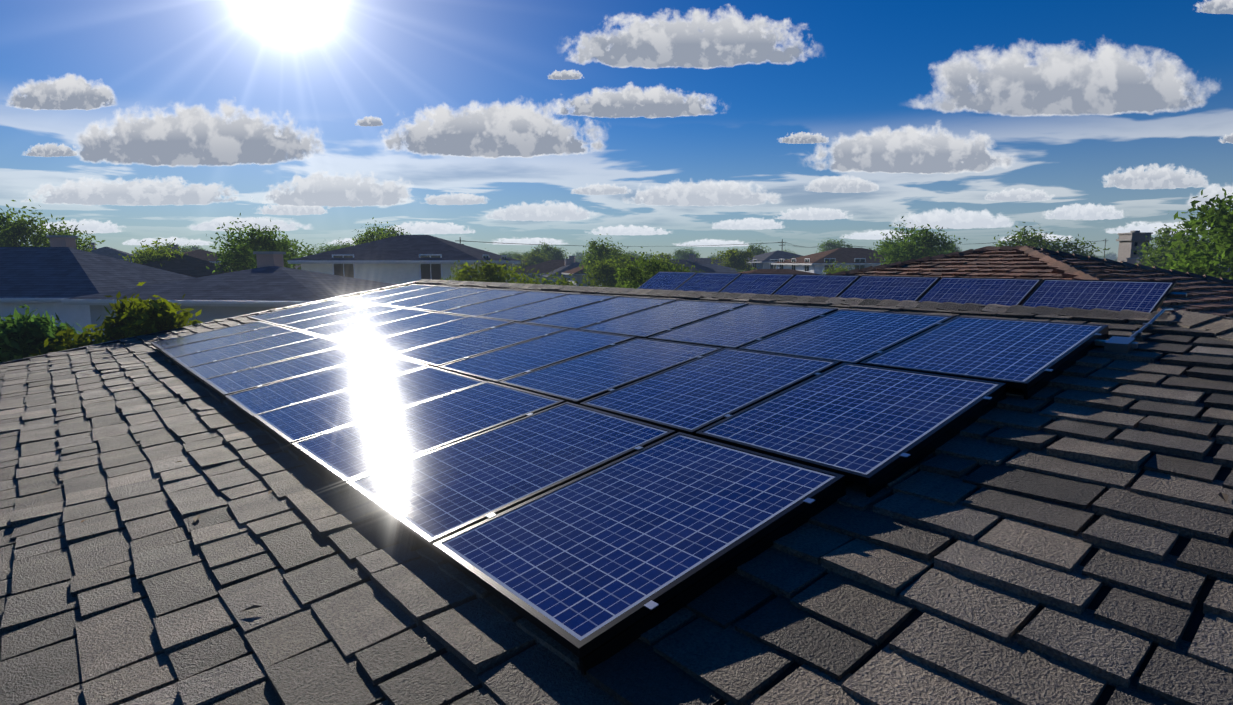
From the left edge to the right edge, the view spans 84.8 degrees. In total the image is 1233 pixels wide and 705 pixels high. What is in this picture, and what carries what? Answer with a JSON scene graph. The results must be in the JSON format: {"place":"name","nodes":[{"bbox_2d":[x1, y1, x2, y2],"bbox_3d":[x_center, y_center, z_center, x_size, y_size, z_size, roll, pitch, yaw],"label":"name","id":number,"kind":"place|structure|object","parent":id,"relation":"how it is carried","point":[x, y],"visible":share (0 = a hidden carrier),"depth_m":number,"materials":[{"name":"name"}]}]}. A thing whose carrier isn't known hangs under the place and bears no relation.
{"place":"outdoors","nodes":[
{"label":"outdoors","id":0,"kind":"place"},
{"bbox_2d":[0,303,92,340],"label":"house walls","id":1,"kind":"structure","parent":0,"point":[71,315],"depth_m":25.36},
{"bbox_2d":[0,247,194,297],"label":"house roof","id":2,"kind":"structure","parent":1,"relation":"on","point":[47,272],"depth_m":27.42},
{"bbox_2d":[0,298,66,302],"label":"roof fascia","id":3,"kind":"structure","parent":2,"relation":"attached to","point":[30,300],"depth_m":24.80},
{"bbox_2d":[23,143,76,156],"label":"cloud","id":4,"kind":"structure","parent":0,"point":[49,150],"depth_m":3027.87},
{"bbox_2d":[8,74,114,109],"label":"cloud","id":5,"kind":"structure","parent":0,"point":[69,92],"depth_m":2441.66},
{"bbox_2d":[38,219,123,233],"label":"cloud","id":6,"kind":"structure","parent":0,"point":[90,226],"depth_m":2907.30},
{"bbox_2d":[91,247,136,261],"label":"house roof","id":7,"kind":"structure","parent":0,"point":[107,251],"depth_m":90.06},
{"bbox_2d":[24,176,237,205],"bbox_3d":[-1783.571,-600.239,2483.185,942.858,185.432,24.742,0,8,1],"label":"cloud","id":8,"kind":"structure","parent":0,"point":[172,190],"depth_m":2482.98,"materials":[{"name":"white"}]},
{"bbox_2d":[123,237,212,245],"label":"cloud","id":9,"kind":"structure","parent":0,"point":[177,241],"depth_m":3203.20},
{"bbox_2d":[89,305,281,340],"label":"house walls","id":10,"kind":"structure","parent":0,"point":[209,313],"depth_m":21.04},
{"bbox_2d":[67,266,397,300],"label":"house roof","id":11,"kind":"structure","parent":10,"relation":"on","point":[272,283],"depth_m":22.04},
{"bbox_2d":[61,299,312,306],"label":"roof fascia","id":12,"kind":"structure","parent":11,"relation":"attached to","point":[191,303],"depth_m":20.45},
{"bbox_2d":[141,252,236,277],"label":"house roof","id":13,"kind":"structure","parent":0,"point":[191,266],"depth_m":45.68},
{"bbox_2d":[76,103,323,166],"bbox_3d":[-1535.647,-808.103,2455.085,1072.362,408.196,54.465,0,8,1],"label":"cloud","id":14,"kind":"structure","parent":0,"point":[194,136],"depth_m":2454.93,"materials":[{"name":"white"}]},
{"bbox_2d":[183,249,227,260],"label":"house roof","id":15,"kind":"structure","parent":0,"point":[200,254],"depth_m":79.33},
{"bbox_2d":[189,216,309,230],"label":"cloud","id":16,"kind":"structure","parent":0,"point":[213,224],"depth_m":2916.49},
{"bbox_2d":[259,204,328,214],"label":"cloud","id":17,"kind":"structure","parent":0,"point":[278,209],"depth_m":3028.62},
{"bbox_2d":[262,171,410,206],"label":"cloud","id":18,"kind":"structure","parent":0,"point":[316,189],"depth_m":2513.96,"materials":[{"name":"white"}]},
{"bbox_2d":[328,238,354,244],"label":"cloud","id":19,"kind":"structure","parent":0,"point":[349,240],"depth_m":3209.26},
{"bbox_2d":[355,116,382,125],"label":"cloud","id":20,"kind":"structure","parent":0,"point":[369,121],"depth_m":2835.94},
{"bbox_2d":[301,264,511,284],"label":"house walls","id":21,"kind":"structure","parent":0,"point":[398,274],"depth_m":35.98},
{"bbox_2d":[292,235,519,260],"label":"house roof","id":22,"kind":"structure","parent":21,"relation":"on","point":[406,247],"depth_m":37.09,"materials":[{"name":"grey"}]},
{"bbox_2d":[287,260,520,263],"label":"roof fascia","id":23,"kind":"structure","parent":22,"relation":"attached to","point":[385,262],"depth_m":35.50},
{"bbox_2d":[332,254,506,279],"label":"windows","id":24,"kind":"structure","parent":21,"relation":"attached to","point":[435,274],"depth_m":35.81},
{"bbox_2d":[389,221,474,233],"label":"cloud","id":25,"kind":"structure","parent":0,"point":[431,228],"depth_m":2923.07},
{"bbox_2d":[425,193,485,204],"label":"cloud","id":26,"kind":"structure","parent":0,"point":[460,199],"depth_m":3036.43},
{"bbox_2d":[383,102,603,158],"bbox_3d":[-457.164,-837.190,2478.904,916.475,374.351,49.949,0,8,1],"label":"cloud","id":27,"kind":"structure","parent":0,"point":[497,130],"depth_m":2478.94,"materials":[{"name":"white"}]},
{"bbox_2d":[493,237,567,244],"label":"cloud","id":28,"kind":"structure","parent":0,"point":[528,241],"depth_m":3214.27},
{"bbox_2d":[486,201,594,220],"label":"cloud","id":29,"kind":"structure","parent":0,"point":[550,211],"depth_m":2590.36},
{"bbox_2d":[519,256,565,274],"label":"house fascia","id":30,"kind":"structure","parent":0,"point":[562,260],"depth_m":92.59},
{"bbox_2d":[514,260,571,273],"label":"house roof","id":31,"kind":"structure","parent":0,"point":[547,266],"depth_m":92.58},
{"bbox_2d":[544,263,582,275],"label":"house roof","id":32,"kind":"structure","parent":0,"point":[560,270],"depth_m":89.17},
{"bbox_2d":[548,70,581,79],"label":"cloud","id":33,"kind":"structure","parent":0,"point":[564,75],"depth_m":2842.01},
{"bbox_2d":[571,183,630,194],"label":"cloud","id":34,"kind":"structure","parent":0,"point":[598,189],"depth_m":3046.01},
{"bbox_2d":[562,257,639,273],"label":"house roof","id":35,"kind":"structure","parent":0,"point":[577,270],"depth_m":80.62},
{"bbox_2d":[0,0,1232,258],"label":"sky","id":36,"kind":"structure","parent":0,"point":[329,65],"materials":[{"name":"blue"}]},
{"bbox_2d":[591,225,669,235],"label":"cloud","id":37,"kind":"structure","parent":0,"point":[632,230],"depth_m":2928.43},
{"bbox_2d":[557,83,713,117],"bbox_3d":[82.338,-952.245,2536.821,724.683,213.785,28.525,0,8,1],"label":"cloud","id":38,"kind":"structure","parent":0,"point":[630,100],"depth_m":2536.97,"materials":[{"name":"white"}]},
{"bbox_2d":[634,259,715,272],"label":"house roof","id":39,"kind":"structure","parent":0,"point":[698,267],"depth_m":62.33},
{"bbox_2d":[566,8,810,68],"bbox_3d":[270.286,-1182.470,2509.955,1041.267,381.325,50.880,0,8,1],"label":"cloud","id":40,"kind":"structure","parent":0,"point":[699,39],"depth_m":2509.78,"materials":[{"name":"white"}]},
{"bbox_2d":[624,180,779,205],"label":"cloud","id":41,"kind":"structure","parent":0,"point":[713,193],"depth_m":2554.66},
{"bbox_2d":[673,239,748,246],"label":"cloud","id":42,"kind":"structure","parent":0,"point":[718,243],"depth_m":3219.22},
{"bbox_2d":[699,264,744,272],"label":"house roof","id":43,"kind":"structure","parent":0,"point":[716,268],"depth_m":64.33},
{"bbox_2d":[694,258,755,270],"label":"house roof","id":44,"kind":"structure","parent":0,"point":[702,261],"depth_m":93.25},
{"bbox_2d":[712,218,781,229],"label":"cloud","id":45,"kind":"structure","parent":0,"point":[753,223],"depth_m":2757.45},
{"bbox_2d":[738,269,821,274],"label":"house roof","id":46,"kind":"structure","parent":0,"point":[779,271],"depth_m":45.58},
{"bbox_2d":[780,132,828,143],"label":"cloud","id":47,"kind":"structure","parent":0,"point":[800,138],"depth_m":3256.06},
{"bbox_2d":[775,207,852,219],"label":"cloud","id":48,"kind":"structure","parent":0,"point":[815,214],"depth_m":3049.30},
{"bbox_2d":[806,175,877,192],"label":"cloud","id":49,"kind":"structure","parent":0,"point":[841,184],"depth_m":2635.45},
{"bbox_2d":[840,230,921,239],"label":"cloud","id":50,"kind":"structure","parent":0,"point":[873,235],"depth_m":3089.41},
{"bbox_2d":[839,251,982,274],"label":"tile roof","id":51,"kind":"structure","parent":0,"point":[897,265],"depth_m":15.48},
{"bbox_2d":[812,126,1011,173],"bbox_3d":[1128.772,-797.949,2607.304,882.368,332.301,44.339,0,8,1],"label":"cloud","id":52,"kind":"structure","parent":0,"point":[909,149],"depth_m":2607.08,"materials":[{"name":"white"}]},
{"bbox_2d":[893,209,1012,228],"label":"cloud","id":53,"kind":"structure","parent":0,"point":[955,219],"depth_m":2694.68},
{"bbox_2d":[854,250,1099,279],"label":"tile roof","id":54,"kind":"structure","parent":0,"point":[1004,264],"depth_m":14.08,"materials":[{"name":"tile"}]},
{"bbox_2d":[985,188,1053,201],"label":"cloud","id":55,"kind":"structure","parent":0,"point":[1019,194],"depth_m":3053.10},
{"bbox_2d":[999,232,1071,240],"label":"cloud","id":56,"kind":"structure","parent":0,"point":[1052,236],"depth_m":3095.66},
{"bbox_2d":[914,45,1203,115],"bbox_3d":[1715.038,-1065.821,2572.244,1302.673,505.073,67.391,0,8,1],"label":"cloud","id":57,"kind":"structure","parent":0,"point":[1105,80],"depth_m":2572.54,"materials":[{"name":"white"}]},
{"bbox_2d":[1044,203,1122,219],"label":"cloud","id":58,"kind":"structure","parent":0,"point":[1076,211],"depth_m":2661.47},
{"bbox_2d":[1105,252,1117,259],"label":"temple tree","id":59,"kind":"object","parent":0,"point":[1112,257],"visible":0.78,"depth_m":473.14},
{"bbox_2d":[1016,250,1232,317],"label":"tile roof","id":60,"kind":"structure","parent":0,"point":[1210,297],"depth_m":12.41,"materials":[{"name":"tile"}]},
{"bbox_2d":[1103,164,1207,188],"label":"cloud","id":61,"kind":"structure","parent":0,"point":[1154,176],"depth_m":2633.25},
{"bbox_2d":[1106,221,1208,234],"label":"cloud","id":62,"kind":"structure","parent":0,"point":[1141,226],"depth_m":2905.80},
{"bbox_2d":[1187,184,1232,207],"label":"cloud","id":63,"kind":"structure","parent":0,"point":[1212,190],"depth_m":2696.54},
{"bbox_2d":[1196,0,1232,13],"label":"cloud","id":64,"kind":"structure","parent":0,"point":[1219,6],"depth_m":2741.34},
{"bbox_2d":[1219,133,1232,142],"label":"cloud","id":65,"kind":"structure","parent":0,"point":[1229,139],"depth_m":3237.36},
{"label":"ground","id":66,"kind":"structure","parent":0,"visible":0},
{"bbox_2d":[0,304,85,362],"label":"bush","id":67,"kind":"object","parent":66,"relation":"on","point":[23,336],"visible":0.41,"depth_m":13.39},
{"bbox_2d":[0,199,104,251],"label":"tree","id":68,"kind":"object","parent":66,"relation":"on","point":[21,230],"depth_m":42.39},
{"bbox_2d":[30,282,203,355],"bbox_3d":[-10.068,0.613,14.466,3.776,4.262,3.406,-3,8,-24],"label":"bush","id":69,"kind":"object","parent":66,"relation":"on","point":[137,317],"depth_m":13.67,"materials":[{"name":"plant"}]},
{"bbox_2d":[109,238,187,266],"bbox_3d":[-32.105,-4.834,47.362,7.291,6.363,6.177,2,8,18],"label":"tree","id":70,"kind":"object","parent":66,"relation":"on","point":[151,255],"visible":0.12,"depth_m":45.80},
{"bbox_2d":[136,242,175,254],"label":"tree","id":71,"kind":"object","parent":66,"relation":"on","point":[163,245],"visible":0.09,"depth_m":114.23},
{"bbox_2d":[171,242,192,252],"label":"tree","id":72,"kind":"object","parent":66,"relation":"on","point":[183,248],"visible":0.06,"depth_m":123.23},
{"bbox_2d":[182,244,210,251],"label":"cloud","id":73,"kind":"structure","parent":66,"relation":"on","point":[197,247],"depth_m":223.33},
{"bbox_2d":[206,213,318,273],"bbox_3d":[-19.673,-4.029,37.445,5.580,7.395,6.141,-2,8,-13],"label":"tree","id":74,"kind":"object","parent":66,"relation":"on","point":[238,259],"depth_m":36.31,"materials":[{"name":"plant"}]},
{"bbox_2d":[312,242,344,254],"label":"tree","id":75,"kind":"object","parent":66,"relation":"on","point":[326,249],"visible":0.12,"depth_m":77.28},
{"bbox_2d":[346,221,402,246],"bbox_3d":[-18.055,-6.153,51.901,5.939,7.781,7.107,-6,10,-38],"label":"tree","id":76,"kind":"object","parent":66,"relation":"on","point":[371,238],"visible":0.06,"depth_m":50.38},
{"bbox_2d":[350,217,410,245],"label":"tree","id":77,"kind":"object","parent":66,"relation":"on","point":[385,229],"visible":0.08,"depth_m":77.19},
{"bbox_2d":[441,259,543,283],"bbox_3d":[-5.343,-1.597,28.957,4.304,4.832,4.711,3,8,24],"label":"bush","id":78,"kind":"object","parent":66,"relation":"on","point":[489,272],"visible":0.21,"depth_m":28.39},
{"bbox_2d":[513,250,526,259],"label":"tree","id":79,"kind":"object","parent":66,"relation":"on","point":[515,255],"visible":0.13,"depth_m":144.55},
{"bbox_2d":[513,275,544,282],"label":"house walls","id":80,"kind":"structure","parent":66,"relation":"on","point":[530,276],"depth_m":91.25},
{"bbox_2d":[516,252,551,267],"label":"tree","id":81,"kind":"object","parent":66,"relation":"on","point":[533,259],"depth_m":109.30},
{"bbox_2d":[510,268,584,285],"bbox_3d":[-3.225,-1.706,31.172,4.775,4.434,5.636,3,8,18],"label":"bush","id":82,"kind":"object","parent":66,"relation":"on","point":[563,280],"visible":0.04,"depth_m":31.02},
{"bbox_2d":[531,241,570,259],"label":"tree","id":83,"kind":"object","parent":66,"relation":"on","point":[555,251],"depth_m":117.60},
{"bbox_2d":[545,277,564,284],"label":"house walls","id":84,"kind":"structure","parent":66,"relation":"on","point":[552,279],"depth_m":86.75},
{"bbox_2d":[565,275,600,285],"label":"house walls","id":85,"kind":"structure","parent":66,"relation":"on","point":[578,278],"depth_m":77.54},
{"bbox_2d":[578,234,630,278],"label":"tree","id":86,"kind":"object","parent":66,"relation":"on","point":[595,249],"visible":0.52,"depth_m":69.36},
{"bbox_2d":[582,251,644,287],"bbox_3d":[0.110,-5.430,54.892,5.786,5.550,6.830,2,8,17],"label":"tree","id":87,"kind":"object","parent":66,"relation":"on","point":[607,278],"visible":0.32,"depth_m":53.63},
{"bbox_2d":[613,247,703,288],"bbox_3d":[2.079,-2.479,32.932,5.169,5.503,4.319,0,8,0],"label":"tree","id":88,"kind":"object","parent":66,"relation":"on","point":[653,268],"depth_m":32.62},
{"bbox_2d":[651,253,672,258],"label":"tree","id":89,"kind":"object","parent":66,"relation":"on","point":[662,256],"visible":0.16,"depth_m":163.78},
{"bbox_2d":[640,252,692,277],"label":"tree","id":90,"kind":"object","parent":66,"relation":"on","point":[665,261],"visible":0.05,"depth_m":57.92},
{"bbox_2d":[671,246,700,259],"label":"tree","id":91,"kind":"object","parent":66,"relation":"on","point":[678,253],"depth_m":157.32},
{"bbox_2d":[708,248,755,270],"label":"tree","id":92,"kind":"object","parent":66,"relation":"on","point":[734,261],"depth_m":85.62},
{"bbox_2d":[744,242,770,255],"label":"tree","id":93,"kind":"object","parent":66,"relation":"on","point":[757,251],"visible":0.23,"depth_m":122.35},
{"bbox_2d":[746,263,769,268],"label":"house walls","id":94,"kind":"structure","parent":66,"relation":"on","point":[763,265],"depth_m":91.92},
{"bbox_2d":[753,260,777,268],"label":"window","id":95,"kind":"structure","parent":94,"relation":"in","point":[771,266],"depth_m":92.14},
{"bbox_2d":[746,250,801,261],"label":"house roof","id":96,"kind":"structure","parent":94,"relation":"on","point":[768,256],"depth_m":94.86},
{"bbox_2d":[460,235,1105,256],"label":"utility poles","id":97,"kind":"object","parent":66,"relation":"on","point":[782,242],"visible":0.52,"depth_m":179.74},
{"bbox_2d":[776,265,878,274],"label":"house walls","id":98,"kind":"structure","parent":66,"relation":"on","point":[817,269],"depth_m":70.69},
{"bbox_2d":[774,248,885,262],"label":"house roof","id":99,"kind":"structure","parent":98,"relation":"on","point":[845,255],"depth_m":73.47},
{"bbox_2d":[771,243,880,264],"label":"house fascia","id":100,"kind":"structure","parent":99,"relation":"attached to","point":[828,246],"depth_m":70.66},
{"bbox_2d":[779,258,884,271],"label":"house window frames","id":101,"kind":"structure","parent":98,"relation":"attached to","point":[824,261],"depth_m":71.23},
{"bbox_2d":[780,259,864,271],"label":"window","id":102,"kind":"structure","parent":101,"relation":"in","point":[833,260],"depth_m":70.77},
{"bbox_2d":[816,238,852,252],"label":"tree","id":103,"kind":"object","parent":66,"relation":"on","point":[837,243],"visible":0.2,"depth_m":134.58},
{"bbox_2d":[822,261,855,274],"bbox_3d":[18.727,-5.228,56.186,5.305,4.799,4.494,6,10,38],"label":"bush","id":104,"kind":"object","parent":66,"relation":"on","point":[835,270],"visible":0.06,"depth_m":56.27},
{"bbox_2d":[869,216,967,264],"bbox_3d":[22.140,-6.022,49.764,6.305,8.093,6.938,1,8,7],"label":"tree","id":105,"kind":"object","parent":66,"relation":"on","point":[912,250],"depth_m":48.72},
{"bbox_2d":[992,221,1109,257],"bbox_3d":[33.446,-6.422,53.218,8.303,7.966,6.938,1,8,10],"label":"tree","id":106,"kind":"object","parent":66,"relation":"on","point":[1037,241],"depth_m":52.30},
{"bbox_2d":[1132,216,1226,272],"bbox_3d":[40.557,-5.777,48.496,5.921,7.931,7.086,7,10,42],"label":"tree","id":107,"kind":"object","parent":66,"relation":"on","point":[1166,235],"depth_m":47.95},
{"bbox_2d":[1136,188,1232,279],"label":"tree","id":108,"kind":"object","parent":66,"relation":"on","point":[1220,221],"depth_m":20.69,"materials":[{"name":"plant"}]},
{"bbox_2d":[1206,267,1232,279],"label":"bush","id":109,"kind":"object","parent":66,"relation":"on","point":[1207,269],"visible":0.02,"depth_m":18.62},
{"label":"house walls","id":110,"kind":"object","parent":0,"visible":0},
{"bbox_2d":[0,281,1232,704],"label":"roof shingles","id":111,"kind":"object","parent":110,"relation":"on","point":[132,575],"visible":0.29,"depth_m":2.96,"materials":[{"name":"asphalt"}]},
{"bbox_2d":[0,281,415,363],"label":"roof ridge","id":112,"kind":"structure","parent":111,"relation":"attached to","point":[73,349],"depth_m":13.44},
{"bbox_2d":[151,284,1108,674],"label":"panel frames","id":113,"kind":"structure","parent":111,"relation":"on","point":[617,634],"depth_m":4.07,"materials":[{"name":"metal"}]},
{"bbox_2d":[154,285,1101,640],"bbox_3d":[-2.297,-0.240,8.666,5.050,0.048,13.026,-18,17,-38],"label":"glass panel","id":114,"kind":"object","parent":113,"relation":"in","point":[588,555],"visible":0.99,"depth_m":4.76,"materials":[{"name":"glass"}]},
{"bbox_2d":[27,322,1232,704],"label":"roof deck","id":115,"kind":"structure","parent":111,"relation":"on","point":[1197,616],"depth_m":2.47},
{"bbox_2d":[41,321,1228,611],"bbox_3d":[-2.304,0.505,6.014,9.551,0.069,18.307,-18,18,-38],"label":"roof debris","id":116,"kind":"object","parent":111,"relation":"on","point":[1223,495],"visible":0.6,"depth_m":3.04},
{"bbox_2d":[174,288,1137,609],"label":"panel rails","id":117,"kind":"object","parent":111,"relation":"on","point":[810,500],"visible":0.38,"depth_m":4.90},
{"bbox_2d":[416,279,1232,321],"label":"ridge cap","id":118,"kind":"object","parent":111,"relation":"on","point":[1072,311],"visible":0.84,"depth_m":7.64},
{"bbox_2d":[1104,308,1173,353],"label":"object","id":119,"kind":"object","parent":111,"relation":"on","point":[1115,344],"visible":0.94,"depth_m":4.94,"materials":[{"name":"metal"}]},
{"bbox_2d":[825,245,1232,312],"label":"tile caps","id":120,"kind":"object","parent":110,"relation":"on","point":[1034,252],"visible":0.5,"depth_m":14.19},
{"bbox_2d":[1116,231,1152,261],"bbox_3d":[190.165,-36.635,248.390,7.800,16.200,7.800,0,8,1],"label":"chimney","id":121,"kind":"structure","parent":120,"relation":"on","point":[1130,242],"depth_m":245.42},
{"bbox_2d":[1167,292,1186,296],"bbox_3d":[4.152,-1.036,13.869,0.620,0.593,12.045,-38,25,-23],"label":"panel rack","id":122,"kind":"object","parent":120,"relation":"on","point":[1174,294],"visible":0.06,"depth_m":8.91,"materials":[{"name":"metal"}]},
{"bbox_2d":[638,272,1171,312],"bbox_3d":[3.984,-1.317,13.769,0.964,0.001,11.714,-38,25,-23],"label":"glass panel","id":123,"kind":"object","parent":122,"relation":"on","point":[1120,296],"visible":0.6,"depth_m":11.46,"materials":[{"name":"glass"}]},
{"bbox_2d":[637,271,1176,312],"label":"panel frames","id":124,"kind":"structure","parent":122,"relation":"on","point":[1037,286],"depth_m":11.60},
{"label":"side roof shingles","id":125,"kind":"object","parent":110,"relation":"on","visible":0},
{"bbox_2d":[1166,310,1232,340],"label":"hip cap","id":126,"kind":"object","parent":125,"relation":"on","point":[1215,324],"visible":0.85,"depth_m":5.26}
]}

